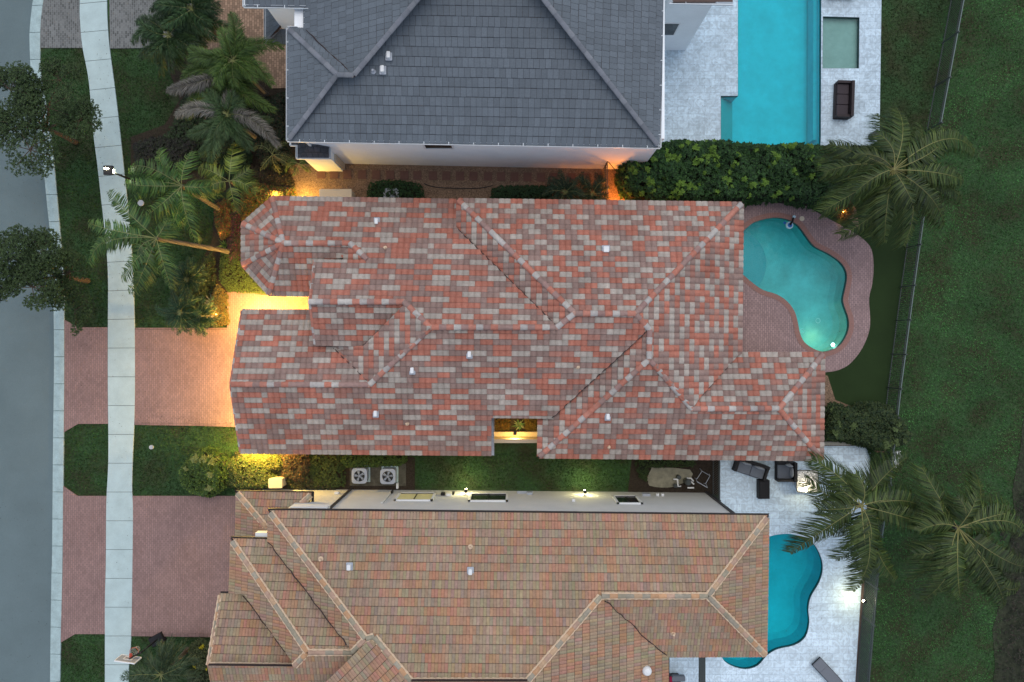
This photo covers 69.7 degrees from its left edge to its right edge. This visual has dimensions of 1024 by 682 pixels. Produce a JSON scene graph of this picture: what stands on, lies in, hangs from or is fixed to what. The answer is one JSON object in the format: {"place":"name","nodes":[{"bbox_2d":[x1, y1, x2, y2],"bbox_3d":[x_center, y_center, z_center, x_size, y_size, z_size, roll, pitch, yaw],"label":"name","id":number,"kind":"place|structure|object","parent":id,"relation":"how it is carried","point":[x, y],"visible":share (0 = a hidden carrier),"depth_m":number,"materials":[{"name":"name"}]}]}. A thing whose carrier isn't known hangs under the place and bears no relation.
{"place":"outdoors","nodes":[
{"label":"outdoors","id":0,"kind":"place"},
{"bbox_2d":[0,0,54,681],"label":"road","id":1,"kind":"structure","parent":0,"point":[26,403],"depth_m":41.99,"materials":[{"name":"asphalt"}]},
{"bbox_2d":[80,0,134,681],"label":"pavement","id":2,"kind":"structure","parent":0,"point":[119,498],"depth_m":41.93,"materials":[{"name":"concrete"}]},
{"bbox_2d":[109,0,198,48],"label":"grey driveway","id":3,"kind":"structure","parent":0,"point":[124,14],"depth_m":41.94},
{"bbox_2d":[110,48,237,681],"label":"grass","id":4,"kind":"structure","parent":0,"point":[151,310],"depth_m":41.98,"materials":[{"name":"plant"}]},
{"bbox_2d":[131,496,235,632],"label":"neighbour driveway","id":5,"kind":"structure","parent":0,"point":[180,576],"depth_m":41.94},
{"bbox_2d":[134,292,308,423],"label":"driveway","id":6,"kind":"structure","parent":0,"point":[163,358],"depth_m":41.94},
{"bbox_2d":[202,0,285,88],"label":"tan driveway","id":7,"kind":"structure","parent":0,"point":[252,20],"depth_m":41.94,"materials":[{"name":"brick"}]},
{"bbox_2d":[206,488,769,681],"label":"house","id":8,"kind":"structure","parent":0,"point":[341,585],"depth_m":34.77,"materials":[{"name":"tile"}]},
{"bbox_2d":[394,492,435,500],"bbox_3d":[-5.258,8.489,40.050,2.071,1.900,0.100,0,90,0],"label":"window","id":9,"kind":"structure","parent":8,"relation":"in","point":[402,496],"depth_m":40.13,"materials":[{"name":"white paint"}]},
{"bbox_2d":[468,493,507,501],"bbox_3d":[-1.281,8.524,40.050,2.125,1.900,0.100,0,90,0],"label":"window","id":10,"kind":"structure","parent":8,"relation":"in","point":[473,497],"depth_m":40.03,"materials":[{"name":"glass"}]},
{"bbox_2d":[612,495,642,503],"bbox_3d":[6.233,8.590,39.750,1.379,1.900,0.100,0,90,0],"label":"window","id":11,"kind":"structure","parent":8,"relation":"in","point":[619,499],"depth_m":39.84,"materials":[{"name":"glass"}]},
{"bbox_2d":[412,452,630,489],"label":"grass","id":12,"kind":"structure","parent":0,"point":[572,463],"depth_m":41.98,"materials":[{"name":"plant"}]},
{"bbox_2d":[229,196,825,460],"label":"house","id":13,"kind":"structure","parent":0,"point":[593,329],"depth_m":37.61,"materials":[{"name":"tile"}]},
{"bbox_2d":[41,0,1023,681],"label":"ground","id":14,"kind":"structure","parent":0,"point":[529,450],"depth_m":42.00,"materials":[{"name":"plant"}]},
{"bbox_2d":[0,223,92,335],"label":"street tree","id":15,"kind":"object","parent":14,"relation":"on","point":[30,262],"visible":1,"depth_m":35.95,"materials":[{"name":"green plant"}]},
{"bbox_2d":[29,0,64,681],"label":"kerb","id":16,"kind":"structure","parent":14,"relation":"on","point":[58,415],"depth_m":41.95,"materials":[{"name":"concrete"}]},
{"bbox_2d":[0,56,102,179],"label":"street tree","id":17,"kind":"object","parent":14,"relation":"on","point":[29,101],"visible":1,"depth_m":36.20,"materials":[{"name":"green plant"}]},
{"bbox_2d":[40,0,83,47],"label":"grey paver apron","id":18,"kind":"object","parent":14,"relation":"on","point":[60,24],"visible":1,"depth_m":41.94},
{"bbox_2d":[40,48,107,495],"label":"grass","id":19,"kind":"structure","parent":14,"relation":"on","point":[97,300],"depth_m":41.98,"materials":[{"name":"plant"}]},
{"bbox_2d":[59,634,104,681],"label":"grass","id":20,"kind":"structure","parent":14,"relation":"on","point":[103,657],"depth_m":41.98,"materials":[{"name":"plant"}]},
{"bbox_2d":[61,486,106,641],"bbox_3d":[-24.438,12.743,41.980,2.645,0.080,8.943,0,90,0],"label":"neighbour driveway apron","id":21,"kind":"object","parent":14,"relation":"on","point":[84,567],"visible":1,"depth_m":41.94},
{"bbox_2d":[64,320,107,431],"bbox_3d":[-24.302,2.000,41.980,2.563,0.080,6.429,0,90,0],"label":"driveway apron","id":22,"kind":"object","parent":14,"relation":"on","point":[82,349],"visible":0.96,"depth_m":41.94,"materials":[{"name":"brick"}]},
{"bbox_2d":[103,165,164,194],"bbox_3d":[-20.142,-8.549,39.352,0.601,5.295,0.460,0,90,0],"label":"street lamp","id":23,"kind":"object","parent":14,"relation":"on","point":[108,169],"visible":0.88,"depth_m":36.74,"materials":[{"name":"black metal"}]},
{"bbox_2d":[114,631,166,663],"bbox_3d":[-20.116,16.768,40.085,1.333,3.830,0.925,-29,90,0],"label":"basketball hoop","id":24,"kind":"object","parent":14,"relation":"on","point":[130,658],"visible":1,"depth_m":38.94,"materials":[{"name":"black metal"}]},
{"bbox_2d":[119,635,200,681],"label":"palm tree","id":25,"kind":"object","parent":14,"relation":"on","point":[156,668],"visible":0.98,"depth_m":39.04,"materials":[{"name":"green plant"}]},
{"bbox_2d":[131,632,210,636],"bbox_3d":[-19.213,16.743,41.976,5.058,0.088,0.258,1,90,0],"label":"neighbour driveway border","id":26,"kind":"object","parent":14,"relation":"on","point":[166,634],"visible":0.61,"depth_m":41.93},
{"bbox_2d":[134,422,234,426],"bbox_3d":[-18.262,4.761,41.976,6.587,0.088,0.192,1,90,0],"label":"driveway border","id":27,"kind":"object","parent":14,"relation":"on","point":[185,424],"visible":0.75,"depth_m":41.93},
{"bbox_2d":[149,0,237,47],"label":"palm tree","id":28,"kind":"object","parent":14,"relation":"on","point":[201,15],"visible":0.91,"depth_m":37.46,"materials":[{"name":"green plant"}]},
{"bbox_2d":[186,669,209,681],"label":"shrub","id":29,"kind":"object","parent":14,"relation":"on","point":[203,676],"visible":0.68,"depth_m":41.52,"materials":[{"name":"green plant"}]},
{"bbox_2d":[187,637,209,670],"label":"shrub","id":30,"kind":"object","parent":14,"relation":"on","point":[200,648],"visible":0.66,"depth_m":41.17,"materials":[{"name":"green plant"}]},
{"bbox_2d":[178,445,231,497],"bbox_3d":[-17.090,7.360,40.929,2.983,2.143,2.991,0,90,0],"label":"shrub","id":31,"kind":"object","parent":14,"relation":"on","point":[204,473],"visible":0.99,"depth_m":40.39,"materials":[{"name":"green plant"}]},
{"bbox_2d":[131,50,299,194],"bbox_3d":[-16.599,-13.033,41.992,10.153,0.055,8.782,12,90,0],"label":"palm bed","id":32,"kind":"object","parent":14,"relation":"on","point":[157,131],"visible":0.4,"depth_m":41.97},
{"bbox_2d":[132,134,202,169],"bbox_3d":[-19.521,-10.591,41.621,4.007,0.758,2.383,0,90,0],"label":"shrub","id":33,"kind":"object","parent":32,"relation":"on","point":[145,149],"visible":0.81,"depth_m":41.41,"materials":[{"name":"green plant"}]},
{"bbox_2d":[130,0,218,78],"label":"palm tree","id":34,"kind":"object","parent":32,"relation":"on","point":[169,47],"visible":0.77,"depth_m":38.05,"materials":[{"name":"green plant"}]},
{"bbox_2d":[153,61,252,174],"bbox_3d":[-16.940,-12.468,41.637,4.556,0.514,8.097,30,90,0],"label":"shrub","id":35,"kind":"object","parent":32,"relation":"on","point":[185,125],"visible":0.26,"depth_m":41.53,"materials":[{"name":"green plant"}]},
{"bbox_2d":[166,47,277,120],"bbox_3d":[-15.133,-13.292,39.342,5.968,5.327,3.525,0,90,0],"label":"foxtail palm","id":36,"kind":"object","parent":32,"relation":"on","point":[205,81],"visible":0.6,"depth_m":37.39,"materials":[{"name":"green plant"}]},
{"bbox_2d":[174,87,281,168],"bbox_3d":[-14.804,-11.187,39.316,4.579,5.382,5.197,-32,90,0],"label":"foxtail palm","id":37,"kind":"object","parent":32,"relation":"on","point":[216,102],"visible":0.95,"depth_m":37.26,"materials":[{"name":"green plant"}]},
{"bbox_2d":[198,142,260,214],"bbox_3d":[-14.925,-8.386,39.763,3.555,4.518,3.610,-34,90,0],"label":"palm tree","id":38,"kind":"object","parent":32,"relation":"on","point":[242,179],"visible":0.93,"depth_m":37.91,"materials":[{"name":"green plant"}]},
{"bbox_2d":[185,11,284,96],"bbox_3d":[-13.915,-14.527,38.988,4.667,6.029,4.168,43,90,0],"label":"foxtail palm","id":39,"kind":"object","parent":32,"relation":"on","point":[241,48],"visible":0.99,"depth_m":36.70,"materials":[{"name":"green plant"}]},
{"bbox_2d":[220,149,252,182],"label":"shrub","id":40,"kind":"object","parent":32,"relation":"on","point":[248,157],"visible":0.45,"depth_m":41.67,"materials":[{"name":"green plant"}]},
{"bbox_2d":[248,91,294,174],"bbox_3d":[-13.639,-11.814,41.568,2.766,0.865,4.797,0,90,0],"label":"shrub","id":41,"kind":"object","parent":32,"relation":"on","point":[278,124],"visible":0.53,"depth_m":41.36,"materials":[{"name":"green plant"}]},
{"bbox_2d":[250,164,295,186],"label":"shrub","id":42,"kind":"object","parent":32,"relation":"on","point":[264,176],"visible":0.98,"depth_m":41.70,"materials":[{"name":"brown plant"}]},
{"bbox_2d":[254,139,296,173],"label":"palm tree","id":43,"kind":"object","parent":32,"relation":"on","point":[269,149],"visible":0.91,"depth_m":40.38,"materials":[{"name":"green plant"}]},
{"bbox_2d":[174,194,262,324],"bbox_3d":[-16.400,-4.714,41.992,6.286,0.055,7.571,0,90,0],"label":"front bed","id":44,"kind":"object","parent":14,"relation":"on","point":[214,243],"visible":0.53,"depth_m":41.97,"materials":[{"name":"plant"}]},
{"bbox_2d":[87,188,230,296],"bbox_3d":[-18.506,-4.513,38.368,5.779,7.327,4.576,28,90,0],"label":"palm tree","id":45,"kind":"object","parent":44,"relation":"on","point":[151,254],"visible":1,"depth_m":35.10,"materials":[{"name":"green plant"}]},
{"bbox_2d":[124,147,225,243],"bbox_3d":[-17.540,-7.901,39.157,5.139,5.712,4.582,21,90,0],"label":"palm tree","id":46,"kind":"object","parent":44,"relation":"on","point":[161,178],"visible":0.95,"depth_m":36.85,"materials":[{"name":"green plant"}]},
{"bbox_2d":[155,289,202,335],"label":"dwarf palm","id":47,"kind":"object","parent":44,"relation":"on","point":[179,317],"visible":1,"depth_m":39.53,"materials":[{"name":"green plant"}]},
{"bbox_2d":[163,256,207,301],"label":"dwarf palm","id":48,"kind":"object","parent":44,"relation":"on","point":[183,273],"visible":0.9,"depth_m":39.80,"materials":[{"name":"green plant"}]},
{"bbox_2d":[169,251,216,319],"bbox_3d":[-18.136,-3.105,41.672,2.774,0.447,4.217,0,90,0],"label":"shrub","id":49,"kind":"object","parent":44,"relation":"on","point":[209,270],"visible":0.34,"depth_m":41.63,"materials":[{"name":"green plant"}]},
{"bbox_2d":[183,295,222,337],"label":"dwarf palm","id":50,"kind":"object","parent":44,"relation":"on","point":[204,320],"visible":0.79,"depth_m":40.00,"materials":[{"name":"green plant"}]},
{"bbox_2d":[207,284,230,326],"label":"shrub","id":51,"kind":"object","parent":44,"relation":"on","point":[221,300],"visible":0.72,"depth_m":41.60,"materials":[{"name":"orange plant"}]},
{"bbox_2d":[213,198,234,239],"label":"shrub","id":52,"kind":"object","parent":44,"relation":"on","point":[221,223],"visible":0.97,"depth_m":41.55,"materials":[{"name":"brown plant"}]},
{"bbox_2d":[226,205,241,264],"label":"shrub","id":53,"kind":"object","parent":44,"relation":"on","point":[235,222],"visible":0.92,"depth_m":41.64,"materials":[{"name":"brown plant"}]},
{"bbox_2d":[219,247,266,294],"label":"shrub","id":54,"kind":"object","parent":44,"relation":"on","point":[249,279],"visible":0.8,"depth_m":41.71,"materials":[{"name":"green plant"}]},
{"bbox_2d":[240,182,296,221],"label":"shrub","id":55,"kind":"object","parent":44,"relation":"on","point":[249,206],"visible":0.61,"depth_m":41.34,"materials":[{"name":"green plant"}]},
{"bbox_2d":[235,452,414,491],"bbox_3d":[-10.686,7.500,41.995,10.286,0.050,2.286,0,90,0],"label":"side bed","id":56,"kind":"object","parent":14,"relation":"on","point":[410,477],"visible":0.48,"depth_m":41.97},
{"bbox_2d":[224,455,276,489],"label":"shrub","id":57,"kind":"object","parent":56,"relation":"on","point":[244,474],"visible":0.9,"depth_m":41.15,"materials":[{"name":"green plant"}]},
{"bbox_2d":[241,454,282,473],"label":"shrub","id":58,"kind":"object","parent":56,"relation":"on","point":[274,461],"visible":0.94,"depth_m":41.48,"materials":[{"name":"green plant"}]},
{"bbox_2d":[268,476,286,487],"bbox_3d":[-13.225,7.954,41.528,0.780,0.945,0.540,0,90,0],"label":"utility box","id":59,"kind":"object","parent":56,"relation":"on","point":[277,482],"visible":0.98,"depth_m":41.05,"materials":[{"name":"beige plastic"}]},
{"bbox_2d":[234,451,335,489],"bbox_3d":[-12.956,7.670,41.733,6.136,0.340,1.532,14,90,0],"label":"shrub","id":60,"kind":"object","parent":56,"relation":"on","point":[307,483],"visible":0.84,"depth_m":41.71,"materials":[{"name":"green plant"}]},
{"bbox_2d":[280,454,312,482],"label":"shrub","id":61,"kind":"object","parent":56,"relation":"on","point":[295,461],"visible":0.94,"depth_m":41.45,"materials":[{"name":"orange plant"}]},
{"bbox_2d":[309,454,346,487],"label":"shrub","id":62,"kind":"object","parent":56,"relation":"on","point":[316,466],"visible":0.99,"depth_m":41.63,"materials":[{"name":"green plant"}]},
{"bbox_2d":[340,455,407,467],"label":"hedge","id":63,"kind":"object","parent":56,"relation":"on","point":[361,461],"visible":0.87,"depth_m":41.44,"materials":[{"name":"green plant"}]},
{"bbox_2d":[350,464,405,485],"bbox_3d":[-7.657,7.643,41.975,3.200,0.050,1.257,0,90,0],"label":"concrete pad","id":64,"kind":"object","parent":14,"relation":"on","point":[374,476],"visible":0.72,"depth_m":41.95,"materials":[{"name":"concrete"}]},
{"bbox_2d":[352,465,369,483],"bbox_3d":[-8.558,7.564,41.556,0.950,0.809,0.950,0,90,0],"label":"air conditioner","id":65,"kind":"object","parent":64,"relation":"on","point":[360,475],"visible":1,"depth_m":41.18,"materials":[{"name":"metal"}]},
{"bbox_2d":[380,466,397,483],"bbox_3d":[-6.961,7.592,41.556,0.950,0.809,0.950,0,90,0],"label":"air conditioner","id":66,"kind":"object","parent":64,"relation":"on","point":[388,475],"visible":0.99,"depth_m":41.20,"materials":[{"name":"metal"}]},
{"bbox_2d":[283,164,624,199],"bbox_3d":[-2.829,-8.857,41.990,20.857,0.060,2.714,0,90,0],"label":"gravel bed","id":67,"kind":"object","parent":14,"relation":"on","point":[307,183],"visible":0.36,"depth_m":41.96,"materials":[{"name":"gravel"}]},
{"bbox_2d":[319,189,354,196],"bbox_3d":[-9.818,-8.214,41.430,1.800,1.140,0.470,0,90,0],"label":"utility cabinet","id":68,"kind":"object","parent":67,"relation":"on","point":[337,192],"visible":0.61,"depth_m":40.86,"materials":[{"name":"beige plastic"}]},
{"bbox_2d":[366,179,424,197],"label":"hedge","id":69,"kind":"object","parent":67,"relation":"on","point":[407,190],"visible":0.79,"depth_m":41.22,"materials":[{"name":"green plant"}]},
{"bbox_2d":[489,185,554,198],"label":"hedge","id":70,"kind":"object","parent":67,"relation":"on","point":[514,192],"visible":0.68,"depth_m":41.22,"materials":[{"name":"green plant"}]},
{"bbox_2d":[541,169,585,199],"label":"dwarf palm","id":71,"kind":"object","parent":67,"relation":"on","point":[563,183],"visible":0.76,"depth_m":40.20,"materials":[{"name":"green plant"}]},
{"bbox_2d":[573,172,609,199],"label":"dwarf palm","id":72,"kind":"object","parent":67,"relation":"on","point":[597,188],"visible":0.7,"depth_m":40.33,"materials":[{"name":"green plant"}]},
{"bbox_2d":[242,0,732,170],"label":"house","id":73,"kind":"structure","parent":14,"relation":"on","point":[579,84],"depth_m":34.66,"materials":[{"name":"stone"}]},
{"bbox_2d":[665,22,680,34],"bbox_3d":[8.333,-16.556,39.000,0.900,1.500,0.080,0,90,0],"label":"window","id":74,"kind":"structure","parent":73,"relation":"in","point":[671,28],"depth_m":38.72,"materials":[{"name":"glass"}]},
{"bbox_2d":[494,431,536,442],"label":"courtyard wall","id":75,"kind":"structure","parent":14,"relation":"on","point":[519,437],"depth_m":41.03,"materials":[{"name":"beige paint"}]},
{"bbox_2d":[495,418,536,430],"bbox_3d":[0.171,4.686,41.985,3.143,0.070,1.229,0,90,0],"label":"courtyard bed","id":76,"kind":"object","parent":14,"relation":"on","point":[512,422],"visible":0.11,"depth_m":41.95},
{"bbox_2d":[494,418,510,430],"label":"shrub","id":77,"kind":"object","parent":76,"relation":"on","point":[501,424],"visible":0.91,"depth_m":41.76,"materials":[{"name":"orange plant"}]},
{"bbox_2d":[524,418,536,430],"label":"shrub","id":78,"kind":"object","parent":76,"relation":"on","point":[530,424],"visible":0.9,"depth_m":41.77,"materials":[{"name":"orange plant"}]},
{"bbox_2d":[628,459,717,494],"bbox_3d":[9.271,7.571,41.993,5.343,0.054,2.429,0,90,0],"label":"pool equipment bed","id":79,"kind":"object","parent":14,"relation":"on","point":[637,483],"visible":0.33,"depth_m":41.97,"materials":[{"name":"soil"}]},
{"bbox_2d":[634,459,695,481],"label":"shrub","id":80,"kind":"object","parent":79,"relation":"on","point":[643,472],"visible":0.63,"depth_m":41.65,"materials":[{"name":"green plant"}]},
{"bbox_2d":[648,467,692,487],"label":"concrete slab","id":81,"kind":"structure","parent":79,"relation":"on","point":[661,477],"depth_m":41.91,"materials":[{"name":"concrete"}]},
{"bbox_2d":[712,460,720,500],"bbox_3d":[11.457,7.614,41.208,0.075,1.585,2.418,0,90,0],"label":"fence","id":82,"kind":"object","parent":79,"relation":"on","point":[718,485],"visible":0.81,"depth_m":40.94,"materials":[{"name":"brown metal"}]},
{"bbox_2d":[614,138,900,210],"bbox_3d":[13.652,-9.321,40.625,15.854,2.750,3.974,0,90,0],"label":"hedge","id":83,"kind":"object","parent":14,"relation":"on","point":[744,173],"visible":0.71,"depth_m":39.91,"materials":[{"name":"green plant"}]},
{"bbox_2d":[721,0,820,144],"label":"swimming pool","id":84,"kind":"structure","parent":14,"relation":"in","point":[776,100],"depth_m":43.50,"materials":[{"name":"liquid"}]},
{"bbox_2d":[743,213,853,355],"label":"swimming pool","id":85,"kind":"structure","parent":14,"relation":"in","point":[800,273],"depth_m":43.45,"materials":[{"name":"liquid"}]},
{"bbox_2d":[742,202,873,371],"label":"pool deck","id":86,"kind":"structure","parent":14,"relation":"on","point":[768,325],"depth_m":41.94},
{"bbox_2d":[825,375,885,451],"bbox_3d":[19.029,3.857,41.992,5.143,0.055,5.000,0,90,0],"label":"corner bed","id":87,"kind":"object","parent":14,"relation":"on","point":[829,395],"visible":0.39,"depth_m":41.97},
{"bbox_2d":[824,400,912,450],"bbox_3d":[19.733,4.792,41.013,5.144,1.974,2.932,0,90,0],"label":"shrub","id":88,"kind":"object","parent":87,"relation":"on","point":[872,425],"visible":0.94,"depth_m":40.42,"materials":[{"name":"green plant"}]},
{"bbox_2d":[855,453,873,681],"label":"patio kerb","id":89,"kind":"structure","parent":14,"relation":"on","point":[862,594],"depth_m":41.90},
{"bbox_2d":[825,200,909,405],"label":"artificial turf","id":90,"kind":"structure","parent":14,"relation":"on","point":[863,375],"depth_m":41.98,"materials":[{"name":"plant"}]},
{"bbox_2d":[856,550,880,681],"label":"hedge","id":91,"kind":"object","parent":14,"relation":"on","point":[872,622],"visible":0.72,"depth_m":41.05,"materials":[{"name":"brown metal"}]},
{"bbox_2d":[811,106,974,251],"bbox_3d":[19.412,-8.278,38.141,8.763,7.891,7.541,0,90,0],"label":"coconut palm","id":92,"kind":"object","parent":14,"relation":"on","point":[887,194],"visible":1,"depth_m":35.40,"materials":[{"name":"green plant"}]},
{"bbox_2d":[886,127,939,417],"bbox_3d":[22.336,-3.797,41.182,0.243,1.635,16.252,8,90,0],"label":"fence","id":93,"kind":"object","parent":14,"relation":"on","point":[908,319],"visible":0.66,"depth_m":40.80,"materials":[{"name":"grey metal"}]},
{"bbox_2d":[859,0,1023,681],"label":"grass","id":94,"kind":"structure","parent":14,"relation":"on","point":[959,357],"depth_m":41.98,"materials":[{"name":"plant"}]},
{"bbox_2d":[926,0,963,130],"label":"fence","id":95,"kind":"object","parent":14,"relation":"on","point":[949,76],"visible":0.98,"depth_m":41.06,"materials":[{"name":"brown metal"}]},
{"bbox_2d":[881,461,1023,609],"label":"coconut palm","id":96,"kind":"object","parent":14,"relation":"on","point":[958,550],"visible":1,"depth_m":34.41,"materials":[{"name":"green plant"}]},
{"bbox_2d":[992,413,1023,681],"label":"bed","id":97,"kind":"object","parent":14,"relation":"on","point":[1004,641],"visible":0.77,"depth_m":41.97,"materials":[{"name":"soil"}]},
{"bbox_2d":[670,446,869,681],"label":"patio","id":98,"kind":"structure","parent":0,"point":[830,639],"depth_m":41.94,"materials":[{"name":"stone"}]},
{"bbox_2d":[699,657,704,681],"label":"pergola beam","id":99,"kind":"structure","parent":98,"relation":"on","point":[701,669],"depth_m":39.60,"materials":[{"name":"grey metal"}]},
{"bbox_2d":[732,460,769,480],"bbox_3d":[13.523,7.213,41.561,1.850,0.758,0.850,18,90,0],"label":"loveseat","id":100,"kind":"object","parent":98,"relation":"on","point":[755,469],"visible":0.96,"depth_m":41.52,"materials":[{"name":"fabric"}]},
{"bbox_2d":[756,479,769,498],"bbox_3d":[14.257,8.399,41.700,0.620,0.480,1.050,0,90,0],"label":"ottoman","id":101,"kind":"object","parent":98,"relation":"on","point":[762,489],"visible":1,"depth_m":41.46,"materials":[{"name":"black wicker"}]},
{"bbox_2d":[722,534,822,668],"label":"swimming pool","id":102,"kind":"structure","parent":98,"relation":"in","point":[794,579],"depth_m":43.50,"materials":[{"name":"liquid"}]},
{"bbox_2d":[774,461,797,481],"bbox_3d":[15.499,7.383,41.561,1.050,0.758,1.100,0,90,0],"label":"armchair","id":103,"kind":"object","parent":98,"relation":"on","point":[785,471],"visible":0.98,"depth_m":41.52,"materials":[{"name":"fabric"}]},
{"bbox_2d":[794,470,818,492],"bbox_3d":[16.645,7.900,41.570,1.264,0.740,1.284,0,90,0],"label":"fire table","id":104,"kind":"object","parent":98,"relation":"on","point":[801,475],"visible":0.53,"depth_m":41.41,"materials":[{"name":"stone"}]},
{"bbox_2d":[811,657,842,681],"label":"sun lounger","id":105,"kind":"object","parent":98,"relation":"on","point":[824,669],"visible":1,"depth_m":41.59,"materials":[{"name":"black metal"}]},
{"bbox_2d":[780,447,927,591],"bbox_3d":[17.925,9.012,38.542,8.144,7.064,7.385,0,90,0],"label":"coconut palm","id":106,"kind":"object","parent":98,"relation":"on","point":[862,535],"visible":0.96,"depth_m":35.74,"materials":[{"name":"green plant"}]},
{"bbox_2d":[662,0,881,145],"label":"neighbour patio","id":107,"kind":"structure","parent":0,"point":[713,42],"depth_m":41.94,"materials":[{"name":"stone"}]},
{"bbox_2d":[822,16,858,67],"bbox_3d":[18.771,-17.043,42.127,2.114,0.345,2.972,0,90,0],"label":"spa","id":108,"kind":"object","parent":107,"relation":"in","point":[840,42],"visible":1,"depth_m":42.30,"materials":[{"name":"liquid"}]},
{"bbox_2d":[833,80,854,119],"bbox_3d":[18.774,-13.650,41.590,0.900,0.700,2.050,2,90,0],"label":"sofa","id":109,"kind":"object","parent":107,"relation":"on","point":[843,98],"visible":1,"depth_m":41.52,"materials":[{"name":"brown wicker"}]},
{"bbox_2d":[880,0,943,180],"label":"grass","id":110,"kind":"structure","parent":0,"point":[931,25],"depth_m":41.98,"materials":[{"name":"plant"}]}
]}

